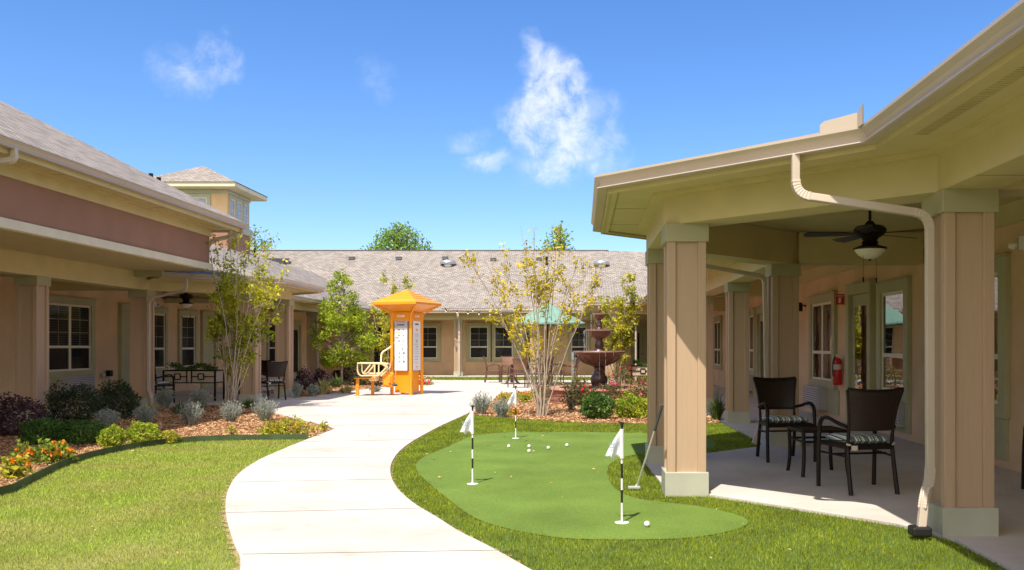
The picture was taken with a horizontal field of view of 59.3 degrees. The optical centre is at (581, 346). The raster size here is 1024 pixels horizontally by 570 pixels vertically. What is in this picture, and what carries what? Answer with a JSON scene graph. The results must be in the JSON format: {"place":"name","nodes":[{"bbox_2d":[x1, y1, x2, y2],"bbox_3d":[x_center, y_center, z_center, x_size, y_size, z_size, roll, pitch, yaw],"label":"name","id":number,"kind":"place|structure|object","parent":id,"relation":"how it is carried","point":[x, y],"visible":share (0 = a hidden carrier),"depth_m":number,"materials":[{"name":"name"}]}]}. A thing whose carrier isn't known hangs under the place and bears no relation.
{"place":"outdoors","nodes":[
{"label":"outdoors","id":0,"kind":"place"},
{"bbox_2d":[0,438,303,569],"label":"lawn","id":1,"kind":"structure","parent":0,"point":[113,535],"depth_m":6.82,"materials":[{"name":"green plant"}]},
{"bbox_2d":[0,434,307,495],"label":"lawn edging","id":2,"kind":"object","parent":1,"relation":"on","point":[18,484],"visible":0.61,"depth_m":11.92,"materials":[{"name":"black plastic"}]},
{"bbox_2d":[219,442,298,569],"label":"path rim","id":3,"kind":"object","parent":1,"relation":"on","point":[229,537],"visible":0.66,"depth_m":6.67,"materials":[{"name":"concrete"}]},
{"bbox_2d":[0,407,330,486],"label":"mulch bed","id":4,"kind":"object","parent":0,"point":[7,480],"visible":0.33,"depth_m":13.87,"materials":[{"name":"wood"}]},
{"bbox_2d":[0,454,36,479],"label":"lantana","id":5,"kind":"object","parent":4,"relation":"on","point":[12,468],"visible":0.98,"depth_m":9.21,"materials":[{"name":"yellow plant"}]},
{"bbox_2d":[9,438,37,462],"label":"lantana","id":6,"kind":"object","parent":4,"relation":"on","point":[18,450],"visible":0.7,"depth_m":10.47,"materials":[{"name":"orange plant"}]},
{"bbox_2d":[0,391,48,436],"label":"loropetalum","id":7,"kind":"object","parent":4,"relation":"on","point":[21,405],"visible":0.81,"depth_m":13.59,"materials":[{"name":"purple plant"}]},
{"bbox_2d":[16,417,68,444],"bbox_3d":[-7.496,1.182,12.473,0.596,0.408,0.568,0,0,-40],"label":"hedge","id":8,"kind":"object","parent":4,"relation":"on","point":[28,433],"visible":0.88,"depth_m":12.37,"materials":[{"name":"green plant"}]},
{"bbox_2d":[26,435,80,464],"bbox_3d":[-6.145,1.212,10.446,0.586,0.349,0.365,0,0,0],"label":"lantana","id":9,"kind":"object","parent":4,"relation":"on","point":[52,453],"visible":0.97,"depth_m":10.40,"materials":[{"name":"orange plant"}]},
{"bbox_2d":[38,382,110,423],"bbox_3d":[-8.868,1.011,15.694,1.038,0.747,1.009,0,0,-43],"label":"dark shrub","id":10,"kind":"object","parent":4,"relation":"on","point":[74,390],"visible":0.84,"depth_m":15.59,"materials":[{"name":"green plant"}]},
{"bbox_2d":[54,419,110,443],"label":"hedge","id":11,"kind":"object","parent":4,"relation":"on","point":[93,432],"visible":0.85,"depth_m":12.44,"materials":[{"name":"green plant"}]},
{"bbox_2d":[93,408,120,427],"bbox_3d":[-7.792,1.192,14.719,0.487,0.376,0.415,0,0,0],"label":"santolina","id":12,"kind":"object","parent":4,"relation":"on","point":[105,418],"visible":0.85,"depth_m":14.67,"materials":[{"name":"grey plant"}]},
{"bbox_2d":[95,423,127,446],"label":"lime bush","id":13,"kind":"object","parent":4,"relation":"on","point":[118,438],"visible":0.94,"depth_m":12.02,"materials":[{"name":"green plant"}]},
{"bbox_2d":[93,379,142,418],"bbox_3d":[-8.713,0.997,16.842,0.972,0.773,0.726,0,0,0],"label":"dark shrub","id":14,"kind":"object","parent":4,"relation":"on","point":[110,392],"visible":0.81,"depth_m":16.74,"materials":[{"name":"green plant"}]},
{"bbox_2d":[126,420,162,442],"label":"lime bush","id":15,"kind":"object","parent":4,"relation":"on","point":[140,434],"visible":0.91,"depth_m":12.49,"materials":[{"name":"green plant"}]},
{"bbox_2d":[132,403,159,422],"bbox_3d":[-7.652,1.191,15.720,0.431,0.378,0.472,0,0,0],"label":"santolina","id":16,"kind":"object","parent":4,"relation":"on","point":[146,415],"visible":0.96,"depth_m":15.66,"materials":[{"name":"grey plant"}]},
{"bbox_2d":[154,386,175,406],"bbox_3d":[-9.247,1.127,19.875,0.480,0.505,0.469,0,0,0],"label":"santolina","id":17,"kind":"object","parent":4,"relation":"on","point":[164,400],"visible":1,"depth_m":19.81,"materials":[{"name":"grey plant"}]},
{"bbox_2d":[156,429,181,442],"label":"lime bush","id":18,"kind":"object","parent":4,"relation":"on","point":[169,433],"visible":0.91,"depth_m":12.59,"materials":[{"name":"yellow plant"}]},
{"bbox_2d":[175,399,204,424],"bbox_3d":[-6.765,1.146,15.496,0.507,0.468,0.505,0,0,0],"label":"santolina","id":19,"kind":"object","parent":4,"relation":"on","point":[189,414],"visible":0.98,"depth_m":15.46,"materials":[{"name":"grey plant"}]},
{"bbox_2d":[189,386,215,409],"bbox_3d":[-8.148,1.110,19.224,0.520,0.541,0.578,0,0,0],"label":"santolina","id":20,"kind":"object","parent":4,"relation":"on","point":[200,398],"visible":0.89,"depth_m":19.16,"materials":[{"name":"grey plant"}]},
{"bbox_2d":[217,400,245,422],"bbox_3d":[-6.276,1.166,16.049,0.502,0.428,0.474,0,0,0],"label":"santolina","id":21,"kind":"object","parent":4,"relation":"on","point":[229,413],"visible":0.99,"depth_m":15.98,"materials":[{"name":"grey plant"}]},
{"bbox_2d":[204,229,290,407],"bbox_3d":[-7.462,-0.675,19.324,2.307,4.157,1.903,0,0,0],"label":"crape myrtle","id":22,"kind":"object","parent":4,"relation":"on","point":[224,299],"visible":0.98,"depth_m":19.31,"materials":[{"name":"green plant"}]},
{"bbox_2d":[249,395,280,420],"bbox_3d":[-5.735,1.129,16.283,0.529,0.502,0.518,0,0,-35],"label":"santolina","id":23,"kind":"object","parent":4,"relation":"on","point":[263,411],"visible":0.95,"depth_m":16.22,"materials":[{"name":"grey plant"}]},
{"bbox_2d":[256,421,290,433],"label":"lantana","id":24,"kind":"object","parent":4,"relation":"on","point":[264,429],"visible":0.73,"depth_m":13.46,"materials":[{"name":"yellow plant"}]},
{"bbox_2d":[259,414,321,435],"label":"lantana","id":25,"kind":"object","parent":4,"relation":"on","point":[298,423],"visible":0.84,"depth_m":13.50,"materials":[{"name":"yellow plant"}]},
{"bbox_2d":[3,375,354,426],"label":"porch slab","id":26,"kind":"structure","parent":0,"point":[184,396],"depth_m":23.59,"materials":[{"name":"concrete"}]},
{"bbox_2d":[155,363,174,402],"bbox_3d":[-10.034,0.866,21.058,0.613,0.986,0.668,0,0,18],"label":"patio chair","id":27,"kind":"object","parent":26,"relation":"on","point":[161,383],"visible":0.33,"depth_m":21.03,"materials":[{"name":"brown metal"}]},
{"bbox_2d":[162,362,224,400],"bbox_3d":[-9.680,0.866,22.400,1.310,0.975,0.590,0,0,0],"label":"planter table","id":28,"kind":"object","parent":26,"relation":"on","point":[182,374],"visible":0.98,"depth_m":22.13,"materials":[{"name":"brown metal"}]},
{"bbox_2d":[261,361,287,399],"bbox_3d":[-7.821,0.866,22.718,0.613,0.986,0.669,0,0,-42],"label":"patio chair","id":29,"kind":"object","parent":26,"relation":"on","point":[276,369],"visible":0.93,"depth_m":22.54,"materials":[{"name":"brown wicker"}]},
{"bbox_2d":[0,101,581,422],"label":"courtyard building","id":30,"kind":"structure","parent":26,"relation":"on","point":[101,253],"depth_m":18.53,"materials":[{"name":"beige paint"}]},
{"bbox_2d":[49,295,96,399],"bbox_3d":[-11.957,0.052,20.975,0.085,2.415,2.114,0,0,0],"label":"window","id":31,"kind":"structure","parent":30,"relation":"in","point":[72,320],"depth_m":21.04,"materials":[{"name":"glass"}]},
{"bbox_2d":[118,303,129,397],"bbox_3d":[-11.940,0.132,23.775,0.120,2.495,1.174,0,0,0],"label":"door","id":32,"kind":"structure","parent":30,"relation":"in","point":[123,308],"depth_m":23.34,"materials":[{"name":"green paint"}]},
{"bbox_2d":[155,307,168,388],"bbox_3d":[-11.957,0.082,25.275,0.085,2.355,1.254,0,0,0],"label":"window","id":33,"kind":"structure","parent":30,"relation":"in","point":[161,314],"depth_m":25.54,"materials":[{"name":"glass"}]},
{"bbox_2d":[161,293,209,317],"bbox_3d":[-10.092,-1.173,23.030,1.278,0.885,1.332,0,0,-30],"label":"ceiling fan","id":34,"kind":"object","parent":30,"relation":"hanging from","point":[186,303],"visible":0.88,"depth_m":22.90,"materials":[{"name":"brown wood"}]},
{"bbox_2d":[177,309,198,369],"bbox_3d":[-11.957,-0.163,27.275,0.085,1.865,1.314,0,0,0],"label":"window","id":35,"kind":"structure","parent":30,"relation":"in","point":[187,326],"depth_m":27.29,"materials":[{"name":"glass"}]},
{"bbox_2d":[200,311,217,388],"bbox_3d":[-11.940,0.132,28.775,0.120,2.495,1.174,0,0,0],"label":"door","id":36,"kind":"structure","parent":30,"relation":"in","point":[208,352],"depth_m":28.62,"materials":[{"name":"green paint"}]},
{"bbox_2d":[266,317,274,361],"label":"window","id":37,"kind":"structure","parent":30,"relation":"in","point":[270,345],"depth_m":34.58,"materials":[{"name":"green paint"}]},
{"bbox_2d":[293,320,301,378],"bbox_3d":[-11.940,0.157,37.500,0.120,2.445,1.324,0,0,0],"label":"door","id":38,"kind":"structure","parent":30,"relation":"in","point":[297,330],"depth_m":37.78,"materials":[{"name":"green paint"}]},
{"bbox_2d":[225,379,591,569],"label":"courtyard path","id":39,"kind":"structure","parent":0,"point":[372,531],"depth_m":8.05,"materials":[{"name":"concrete"}]},
{"bbox_2d":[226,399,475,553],"bbox_3d":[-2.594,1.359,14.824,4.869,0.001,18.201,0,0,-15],"label":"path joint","id":40,"kind":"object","parent":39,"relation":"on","point":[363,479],"visible":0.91,"depth_m":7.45,"materials":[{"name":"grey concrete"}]},
{"bbox_2d":[354,346,397,395],"bbox_3d":[-5.614,0.675,24.730,1.193,1.369,0.740,0,0,0],"label":"exercise bench","id":41,"kind":"object","parent":39,"relation":"on","point":[387,378],"visible":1,"depth_m":24.58,"materials":[{"name":"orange metal"}]},
{"bbox_2d":[371,289,441,394],"bbox_3d":[-4.920,-0.122,25.280,1.420,2.965,1.420,0,0,20],"label":"exercise kiosk","id":42,"kind":"object","parent":39,"relation":"on","point":[404,306],"visible":1,"depth_m":25.02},
{"bbox_2d":[500,356,516,381],"bbox_3d":[-2.829,0.872,34.643,0.613,0.986,0.668,0,0,-10],"label":"patio chair","id":43,"kind":"object","parent":39,"relation":"on","point":[506,359],"visible":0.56,"depth_m":34.87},
{"bbox_2d":[507,358,527,387],"bbox_3d":[-2.048,0.872,29.305,0.613,0.986,0.668,0,0,-18],"label":"patio chair","id":44,"kind":"object","parent":39,"relation":"on","point":[517,363],"visible":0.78,"depth_m":29.07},
{"bbox_2d":[510,301,585,383],"bbox_3d":[-1.181,-0.125,31.500,2.532,2.970,2.532,0,0,-27],"label":"garden umbrella","id":45,"kind":"object","parent":39,"relation":"on","point":[556,312],"visible":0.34,"depth_m":30.88,"materials":[{"name":"teal fabric"}]},
{"bbox_2d":[0,0,1019,251],"label":"sky","id":46,"kind":"structure","parent":0,"point":[471,124],"materials":[{"name":"blue"}]},
{"bbox_2d":[394,375,634,376],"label":"porch floor","id":47,"kind":"structure","parent":0,"point":[498,375],"depth_m":41.10,"materials":[{"name":"concrete"}]},
{"bbox_2d":[427,377,629,379],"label":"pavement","id":48,"kind":"structure","parent":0,"point":[497,377],"depth_m":38.34,"materials":[{"name":"grey concrete"}]},
{"bbox_2d":[424,376,634,379],"bbox_3d":[-2.048,1.366,37.859,9.130,0.044,4.414,0,0,0],"label":"turf pile","id":49,"kind":"object","parent":48,"relation":"on","point":[490,378],"visible":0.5,"depth_m":37.97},
{"bbox_2d":[468,379,719,423],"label":"mulch","id":50,"kind":"object","parent":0,"point":[526,407],"visible":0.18,"depth_m":17.77,"materials":[{"name":"brown wood"}]},
{"bbox_2d":[469,389,492,414],"bbox_3d":[-1.990,1.122,17.909,0.461,0.517,0.552,0,0,42],"label":"santolina","id":51,"kind":"object","parent":50,"relation":"on","point":[481,406],"visible":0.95,"depth_m":17.83,"materials":[{"name":"grey plant"}]},
{"bbox_2d":[491,398,511,417],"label":"santolina","id":52,"kind":"object","parent":50,"relation":"on","point":[501,408],"visible":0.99,"depth_m":17.16,"materials":[{"name":"grey plant"}]},
{"bbox_2d":[457,219,605,416],"bbox_3d":[-0.944,-0.547,17.373,2.943,3.904,1.602,0,0,-11],"label":"crape myrtle","id":53,"kind":"object","parent":50,"relation":"on","point":[541,409],"visible":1,"depth_m":17.47,"materials":[{"name":"yellow plant"}]},
{"bbox_2d":[558,382,581,410],"bbox_3d":[-0.230,1.048,18.993,0.552,0.670,0.469,0,0,0],"label":"abelia","id":54,"kind":"object","parent":50,"relation":"on","point":[569,400],"visible":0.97,"depth_m":18.98,"materials":[{"name":"green plant"}]},
{"bbox_2d":[565,375,591,405],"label":"rose bush","id":55,"kind":"object","parent":50,"relation":"on","point":[583,393],"visible":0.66,"depth_m":20.34,"materials":[{"name":"green plant"}]},
{"bbox_2d":[579,388,614,418],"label":"green bush","id":56,"kind":"object","parent":50,"relation":"on","point":[589,408],"visible":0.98,"depth_m":16.65,"materials":[{"name":"green plant"}]},
{"bbox_2d":[549,385,646,404],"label":"fountain pool","id":57,"kind":"structure","parent":50,"relation":"on","point":[558,391],"depth_m":21.01,"materials":[{"name":"red brick"}]},
{"bbox_2d":[571,300,624,388],"bbox_3d":[0.424,0.081,21.706,1.325,2.398,1.321,0,0,0],"label":"fountain","id":58,"kind":"object","parent":57,"relation":"on","point":[598,358],"visible":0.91,"depth_m":21.50,"materials":[{"name":"stone"}]},
{"bbox_2d":[598,380,630,409],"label":"rose bush","id":59,"kind":"object","parent":50,"relation":"on","point":[612,388],"visible":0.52,"depth_m":19.23,"materials":[{"name":"green plant"}]},
{"bbox_2d":[595,271,644,384],"bbox_3d":[1.148,-0.411,26.991,1.549,3.634,1.486,0,0,0],"label":"crape myrtle","id":60,"kind":"object","parent":50,"relation":"on","point":[622,332],"visible":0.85,"depth_m":26.84,"materials":[{"name":"green plant"}]},
{"bbox_2d":[606,364,635,385],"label":"rose bush","id":61,"kind":"object","parent":50,"relation":"on","point":[620,376],"visible":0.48,"depth_m":24.24,"materials":[{"name":"green plant"}]},
{"bbox_2d":[614,389,646,417],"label":"green bush","id":62,"kind":"object","parent":50,"relation":"on","point":[631,411],"visible":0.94,"depth_m":16.91,"materials":[{"name":"green plant"}]},
{"bbox_2d":[627,378,646,406],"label":"rose bush","id":63,"kind":"object","parent":50,"relation":"on","point":[643,383],"visible":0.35,"depth_m":18.93,"materials":[{"name":"green plant"}]},
{"bbox_2d":[706,384,725,420],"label":"grass clump","id":64,"kind":"object","parent":50,"relation":"on","point":[716,411],"visible":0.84,"depth_m":16.44,"materials":[{"name":"green plant"}]},
{"bbox_2d":[390,414,1006,569],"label":"artificial turf","id":65,"kind":"structure","parent":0,"point":[891,542],"depth_m":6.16,"materials":[{"name":"green plant"}]},
{"bbox_2d":[416,432,747,539],"bbox_3d":[-0.013,1.372,10.331,3.887,0.001,7.959,0,0,0],"label":"putting green","id":66,"kind":"object","parent":65,"relation":"on","point":[571,501],"visible":0.87,"depth_m":8.51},
{"bbox_2d":[460,405,477,484],"bbox_3d":[-1.121,0.981,8.917,0.188,0.782,0.112,0,0,0],"label":"golf flagstick","id":67,"kind":"object","parent":66,"relation":"on","point":[468,425],"visible":1,"depth_m":8.91,"materials":[{"name":"white plastic"}]},
{"bbox_2d":[507,386,518,438],"bbox_3d":[-1.014,0.981,13.324,0.188,0.782,0.112,0,0,0],"label":"golf flagstick","id":68,"kind":"object","parent":66,"relation":"on","point":[513,398],"visible":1,"depth_m":13.32,"materials":[{"name":"white plastic"}]},
{"bbox_2d":[605,422,628,523],"bbox_3d":[0.277,0.981,6.962,0.188,0.782,0.112,0,0,0],"label":"golf flagstick","id":69,"kind":"object","parent":66,"relation":"on","point":[616,447],"visible":1,"depth_m":6.95,"materials":[{"name":"white plastic"}]},
{"bbox_2d":[628,404,663,488],"bbox_3d":[0.622,0.944,8.403,0.431,0.820,0.095,0,0,44],"label":"putter","id":70,"kind":"object","parent":65,"relation":"on","point":[636,486],"visible":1,"depth_m":8.37,"materials":[{"name":"metal"}]},
{"bbox_2d":[585,0,1023,538],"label":"courtyard building","id":71,"kind":"structure","parent":0,"point":[740,266],"depth_m":8.20,"materials":[{"name":"beige paint"}]},
{"bbox_2d":[713,316,721,369],"bbox_3d":[4.658,-0.108,30.750,0.085,1.815,1.864,0,0,0],"label":"window","id":72,"kind":"structure","parent":71,"relation":"in","point":[717,321],"depth_m":30.71,"materials":[{"name":"green paint"}]},
{"bbox_2d":[749,308,755,392],"bbox_3d":[4.658,0.122,24.900,0.085,2.275,1.800,0,0,0],"label":"window","id":73,"kind":"structure","parent":71,"relation":"in","point":[752,312],"depth_m":24.40,"materials":[{"name":"green paint"}]},
{"bbox_2d":[755,305,763,397],"bbox_3d":[4.640,0.172,23.050,0.120,2.415,1.224,0,0,0],"label":"door","id":74,"kind":"structure","parent":71,"relation":"in","point":[759,309],"depth_m":23.40,"materials":[{"name":"beige paint"}]},
{"bbox_2d":[807,291,839,414],"bbox_3d":[4.658,0.122,17.375,0.085,2.275,2.150,0,0,0],"label":"window","id":75,"kind":"structure","parent":71,"relation":"in","point":[822,309],"depth_m":17.25,"materials":[{"name":"glass"}]},
{"bbox_2d":[832,353,841,384],"bbox_3d":[4.597,0.415,16.095,0.159,0.569,0.170,0,0,33],"label":"fire extinguisher","id":76,"kind":"object","parent":71,"relation":"attached to","point":[837,369],"visible":1,"depth_m":16.04,"materials":[{"name":"red paint"}]},
{"bbox_2d":[844,279,875,423],"bbox_3d":[4.640,0.157,14.950,0.120,2.445,1.324,0,0,0],"label":"door","id":77,"kind":"structure","parent":71,"relation":"in","point":[860,296],"depth_m":14.91,"materials":[{"name":"green paint"}]},
{"bbox_2d":[803,210,923,282],"bbox_3d":[3.112,-1.117,9.531,1.278,0.885,1.332,0,0,-31],"label":"ceiling fan","id":78,"kind":"object","parent":71,"relation":"hanging from","point":[869,232],"visible":0.89,"depth_m":9.43,"materials":[{"name":"brown metal"}]},
{"bbox_2d":[875,276,911,434],"bbox_3d":[4.658,0.132,13.420,0.085,2.255,1.364,0,0,0],"label":"window","id":79,"kind":"structure","parent":71,"relation":"in","point":[893,296],"depth_m":13.31,"materials":[{"name":"green paint"}]},
{"bbox_2d":[994,253,1010,460],"bbox_3d":[4.658,0.122,10.740,0.085,2.275,1.884,0,0,0],"label":"window","id":80,"kind":"structure","parent":71,"relation":"in","point":[1001,262],"depth_m":9.88,"materials":[{"name":"green paint"}]},
{"bbox_2d":[1008,236,1023,249],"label":"emergency light","id":81,"kind":"object","parent":71,"relation":"attached to","point":[1013,245],"visible":1,"depth_m":9.49,"materials":[{"name":"white plastic"}]},
{"bbox_2d":[641,376,1023,569],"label":"patio slab","id":82,"kind":"structure","parent":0,"point":[745,474],"depth_m":8.76,"materials":[{"name":"concrete"}]},
{"bbox_2d":[630,359,646,383],"bbox_3d":[2.161,0.866,27.500,1.310,0.975,0.590,0,0,0],"label":"planter table","id":83,"kind":"object","parent":82,"relation":"on","point":[639,369],"visible":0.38,"depth_m":27.23,"materials":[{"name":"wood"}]},
{"bbox_2d":[753,376,816,462],"bbox_3d":[2.415,0.866,10.763,0.613,0.986,0.668,0,0,-7],"label":"patio chair","id":84,"kind":"object","parent":82,"relation":"on","point":[775,393],"visible":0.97,"depth_m":10.96,"materials":[{"name":"brown wicker"}]},
{"bbox_2d":[786,426,846,476],"bbox_3d":[2.510,1.113,9.520,0.525,0.489,0.530,0,0,-5],"label":"side table","id":85,"kind":"object","parent":82,"relation":"on","point":[803,430],"visible":0.79,"depth_m":9.52,"materials":[{"name":"brown metal"}]},
{"bbox_2d":[816,387,903,495],"bbox_3d":[2.627,0.866,8.407,0.613,0.986,0.668,0,0,-9],"label":"patio chair","id":86,"kind":"object","parent":82,"relation":"on","point":[874,411],"visible":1,"depth_m":8.19,"materials":[{"name":"brown wicker"}]},
{"bbox_2d":[1021,426,1023,488],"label":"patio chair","id":87,"kind":"object","parent":82,"relation":"on","point":[1022,473],"visible":1,"depth_m":8.48,"materials":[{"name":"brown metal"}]},
{"label":"mulch bed","id":88,"kind":"structure","parent":0,"visible":0},
{"bbox_2d":[293,366,314,389],"bbox_3d":[-8.605,0.993,27.834,0.662,0.782,0.595,0,0,0],"label":"loropetalum","id":89,"kind":"object","parent":88,"relation":"on","point":[309,376],"visible":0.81,"depth_m":27.73,"materials":[{"name":"purple plant"}]},
{"bbox_2d":[313,367,332,386],"bbox_3d":[-8.648,1.046,29.968,0.641,0.684,0.635,0,0,36],"label":"loropetalum","id":90,"kind":"object","parent":88,"relation":"on","point":[326,374],"visible":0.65,"depth_m":29.88,"materials":[{"name":"purple plant"}]},
{"bbox_2d":[313,379,336,394],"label":"grass clump","id":91,"kind":"object","parent":88,"relation":"on","point":[324,388],"visible":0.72,"depth_m":25.24,"materials":[{"name":"plant"}]},
{"bbox_2d":[261,376,432,396],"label":"mulch","id":92,"kind":"object","parent":88,"relation":"on","point":[304,393],"visible":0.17,"depth_m":29.43,"materials":[{"name":"brown wood"}]},
{"bbox_2d":[307,267,379,384],"bbox_3d":[-8.244,-0.668,31.080,2.462,4.098,2.152,0,0,-21],"label":"young oak","id":93,"kind":"object","parent":92,"relation":"on","point":[343,323],"visible":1,"depth_m":30.78,"materials":[{"name":"green plant"}]},
{"bbox_2d":[367,270,416,371],"bbox_3d":[-6.653,-0.665,31.430,1.793,4.137,1.091,0,0,20],"label":"crape myrtle","id":94,"kind":"object","parent":88,"relation":"on","point":[383,342],"visible":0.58,"depth_m":31.40,"materials":[{"name":"green plant"}]},
{"label":"ground","id":95,"kind":"structure","parent":0,"visible":0},
{"bbox_2d":[154,166,266,254],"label":"lookout tower","id":96,"kind":"structure","parent":95,"relation":"on","point":[222,193],"depth_m":40.60,"materials":[{"name":"beige paint"}]},
{"bbox_2d":[188,194,210,205],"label":"window","id":97,"kind":"structure","parent":96,"relation":"in","point":[206,198],"depth_m":40.54,"materials":[{"name":"plastic"}]},
{"bbox_2d":[229,195,236,218],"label":"window","id":98,"kind":"structure","parent":96,"relation":"in","point":[232,199],"depth_m":41.19,"materials":[{"name":"glass"}]},
{"bbox_2d":[243,200,248,228],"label":"window","id":99,"kind":"structure","parent":96,"relation":"in","point":[245,204],"depth_m":42.82,"materials":[{"name":"glass"}]},
{"bbox_2d":[358,221,433,249],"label":"background tree","id":100,"kind":"object","parent":95,"relation":"on","point":[399,238],"visible":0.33,"depth_m":71.10,"materials":[{"name":"green plant"}]},
{"bbox_2d":[250,248,646,375],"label":"courtyard building","id":101,"kind":"structure","parent":95,"relation":"on","point":[458,344],"depth_m":42.20,"materials":[{"name":"beige paint"}]},
{"bbox_2d":[374,323,389,372],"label":"door","id":102,"kind":"structure","parent":101,"relation":"in","point":[376,358],"depth_m":42.19,"materials":[{"name":"green paint"}]},
{"bbox_2d":[423,323,440,360],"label":"window","id":103,"kind":"structure","parent":101,"relation":"in","point":[431,331],"depth_m":42.20,"materials":[{"name":"glass"}]},
{"bbox_2d":[466,323,491,360],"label":"window","id":104,"kind":"structure","parent":101,"relation":"in","point":[478,335],"depth_m":42.17,"materials":[{"name":"glass"}]},
{"bbox_2d":[491,323,515,360],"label":"window","id":105,"kind":"structure","parent":101,"relation":"in","point":[501,345],"depth_m":42.20,"materials":[{"name":"glass"}]},
{"bbox_2d":[518,326,529,374],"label":"door","id":106,"kind":"structure","parent":101,"relation":"in","point":[520,348],"depth_m":42.17,"materials":[{"name":"green paint"}]},
{"bbox_2d":[568,323,589,360],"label":"window","id":107,"kind":"structure","parent":101,"relation":"in","point":[576,344],"depth_m":42.20,"materials":[{"name":"glass"}]},
{"bbox_2d":[630,324,646,364],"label":"window","id":108,"kind":"structure","parent":101,"relation":"in","point":[642,328],"depth_m":42.10,"materials":[{"name":"glass"}]},
{"bbox_2d":[534,221,574,249],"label":"background tree","id":109,"kind":"object","parent":95,"relation":"on","point":[562,240],"visible":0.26,"depth_m":71.80,"materials":[{"name":"green plant"}]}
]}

